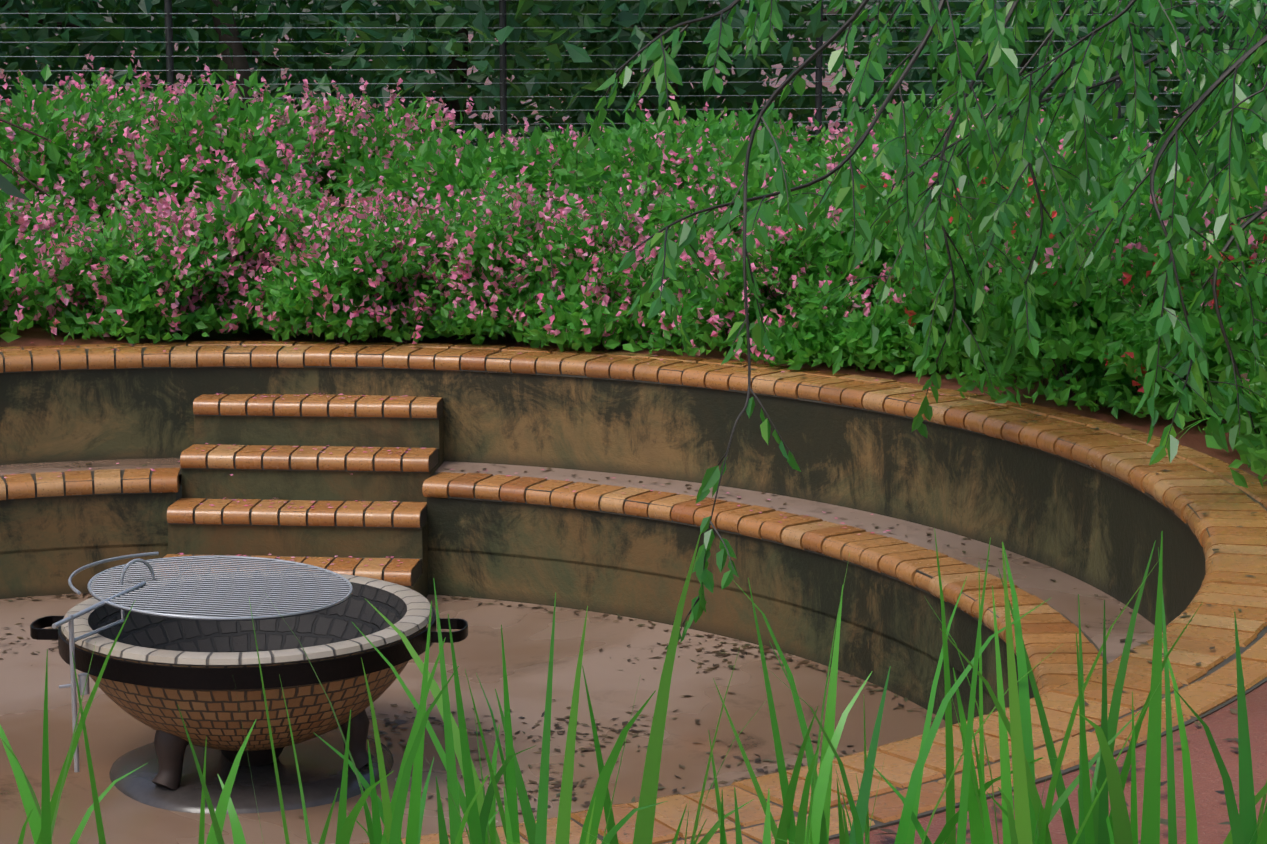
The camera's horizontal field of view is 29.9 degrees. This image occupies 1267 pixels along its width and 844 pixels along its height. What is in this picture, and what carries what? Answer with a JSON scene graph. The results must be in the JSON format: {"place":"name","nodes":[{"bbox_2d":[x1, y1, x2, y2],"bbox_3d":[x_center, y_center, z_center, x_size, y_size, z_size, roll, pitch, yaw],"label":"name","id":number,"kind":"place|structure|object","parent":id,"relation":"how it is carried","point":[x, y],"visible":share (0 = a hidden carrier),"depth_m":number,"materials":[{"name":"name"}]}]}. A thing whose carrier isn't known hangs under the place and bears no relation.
{"place":"outdoors","nodes":[
{"label":"outdoors","id":0,"kind":"place"},
{"bbox_2d":[0,118,50,200],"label":"leaves","id":1,"kind":"object","parent":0,"point":[7,187],"depth_m":1.31,"materials":[{"name":"green plant"}]},
{"bbox_2d":[0,593,944,843],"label":"pit floor","id":2,"kind":"structure","parent":0,"point":[115,731],"depth_m":8.12,"materials":[{"name":"brown concrete"}]},
{"bbox_2d":[109,729,393,813],"bbox_3d":[-1.207,1.091,7.534,0.906,0.046,0.864,-2,10,-11],"label":"base plate","id":3,"kind":"object","parent":2,"relation":"on","point":[320,762],"visible":0.42,"depth_m":7.35,"materials":[{"name":"grey metal"}]},
{"bbox_2d":[151,710,373,789],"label":"fire pit legs","id":4,"kind":"object","parent":2,"relation":"on","point":[170,749],"visible":0.52,"depth_m":7.41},
{"bbox_2d":[61,571,432,750],"bbox_3d":[-1.207,0.803,7.487,1.150,0.430,1.150,-2,10,-11],"label":"fire bowl","id":5,"kind":"object","parent":4,"relation":"on","point":[215,717],"visible":0.75,"depth_m":7.20,"materials":[{"name":"brick"}]},
{"bbox_2d":[52,552,352,771],"bbox_3d":[-1.333,0.701,7.450,0.909,0.551,0.872,-2,10,-11],"label":"grill frame","id":6,"kind":"object","parent":5,"relation":"on","point":[69,619],"visible":0.92,"depth_m":7.12,"materials":[{"name":"silver metal"}]},
{"bbox_2d":[89,556,351,620],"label":"braai grill rods","id":7,"kind":"object","parent":6,"relation":"attached to","point":[209,583],"visible":0.9,"depth_m":7.42,"materials":[{"name":"silver metal"}]},
{"bbox_2d":[30,607,467,689],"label":"bowl band handles","id":8,"kind":"object","parent":5,"relation":"on","point":[194,678],"visible":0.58,"depth_m":6.97,"materials":[{"name":"black metal"}]},
{"bbox_2d":[168,414,443,597],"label":"stair risers","id":9,"kind":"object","parent":2,"relation":"on","point":[307,485],"visible":0.42,"depth_m":9.93,"materials":[{"name":"brown concrete"}]},
{"bbox_2d":[168,396,442,586],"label":"mortar joints","id":10,"kind":"object","parent":9,"relation":"on","point":[416,572],"visible":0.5,"depth_m":9.89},
{"bbox_2d":[0,493,1033,724],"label":"bench wall","id":11,"kind":"structure","parent":2,"relation":"on","point":[622,565],"depth_m":9.45,"materials":[{"name":"paint"}]},
{"bbox_2d":[0,469,1108,687],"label":"mortar joints","id":12,"kind":"object","parent":11,"relation":"on","point":[435,473],"visible":0.19,"depth_m":9.48,"materials":[{"name":"black concrete"}]},
{"bbox_2d":[0,367,1204,629],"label":"retaining wall","id":13,"kind":"structure","parent":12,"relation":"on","point":[1096,529],"depth_m":9.66,"materials":[{"name":"concrete"}]},
{"bbox_2d":[0,458,1154,662],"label":"bench seat","id":14,"kind":"object","parent":11,"relation":"on","point":[1033,577],"visible":0.5,"depth_m":8.80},
{"bbox_2d":[0,341,1266,842],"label":"leaf litter","id":15,"kind":"object","parent":2,"relation":"on","point":[858,681],"visible":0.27,"depth_m":8.00,"materials":[{"name":"brown plant"}]},
{"bbox_2d":[0,0,1261,145],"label":"fence wires","id":16,"kind":"object","parent":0,"point":[536,55],"visible":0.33,"depth_m":18.31,"materials":[{"name":"grey metal"}]},
{"bbox_2d":[0,34,1266,843],"bbox_3d":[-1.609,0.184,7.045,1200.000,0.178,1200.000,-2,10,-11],"label":"ground","id":17,"kind":"structure","parent":0,"point":[1209,799],"depth_m":4.94,"materials":[{"name":"red soil"}]},
{"bbox_2d":[0,0,1103,140],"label":"tree trunks","id":18,"kind":"object","parent":17,"relation":"on","point":[234,43],"visible":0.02,"depth_m":21.10,"materials":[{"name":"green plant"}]},
{"bbox_2d":[0,0,1266,151],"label":"background trees","id":19,"kind":"object","parent":18,"relation":"on","point":[382,38],"visible":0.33,"depth_m":20.87,"materials":[{"name":"green plant"}]},
{"bbox_2d":[0,62,1266,437],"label":"shrub","id":20,"kind":"object","parent":17,"relation":"on","point":[836,338],"depth_m":10.48,"materials":[{"name":"green plant"}]},
{"bbox_2d":[0,50,1266,393],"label":"pink flowers","id":21,"kind":"object","parent":20,"relation":"attached to","point":[284,238],"visible":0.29,"depth_m":10.65,"materials":[{"name":"pink plant"}]},
{"bbox_2d":[0,528,1266,843],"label":"grass clumps","id":22,"kind":"object","parent":17,"relation":"on","point":[1100,822],"visible":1,"depth_m":3.17,"materials":[{"name":"green plant"}]},
{"bbox_2d":[0,343,1266,843],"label":"mortar joints","id":23,"kind":"object","parent":17,"relation":"on","point":[1070,769],"visible":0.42,"depth_m":7.84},
{"bbox_2d":[0,341,1266,843],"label":"brick copings","id":24,"kind":"object","parent":23,"relation":"on","point":[1234,521],"visible":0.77,"depth_m":8.56,"materials":[{"name":"orange brick"}]},
{"bbox_2d":[4,342,942,565],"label":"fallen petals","id":25,"kind":"object","parent":24,"relation":"on","point":[407,452],"visible":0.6,"depth_m":9.86,"materials":[{"name":"pink plant"}]},
{"bbox_2d":[164,0,1121,145],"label":"fence posts","id":26,"kind":"object","parent":17,"relation":"on","point":[502,58],"visible":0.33,"depth_m":18.29,"materials":[{"name":"black metal"}]},
{"bbox_2d":[1110,366,1266,458],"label":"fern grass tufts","id":27,"kind":"object","parent":17,"relation":"on","point":[1264,412],"visible":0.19,"depth_m":7.83,"materials":[{"name":"green plant"}]},
{"bbox_2d":[1160,132,1266,487],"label":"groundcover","id":28,"kind":"object","parent":17,"relation":"on","point":[1245,445],"depth_m":7.26,"materials":[{"name":"green plant"}]},
{"bbox_2d":[0,0,1266,500],"label":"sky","id":29,"kind":"structure","parent":0,"point":[178,495],"materials":[{"name":"grey"}]},
{"bbox_2d":[573,0,1266,647],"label":"hanging tree branches","id":30,"kind":"object","parent":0,"point":[1079,110],"depth_m":7.60,"materials":[{"name":"green plant"}]}
]}

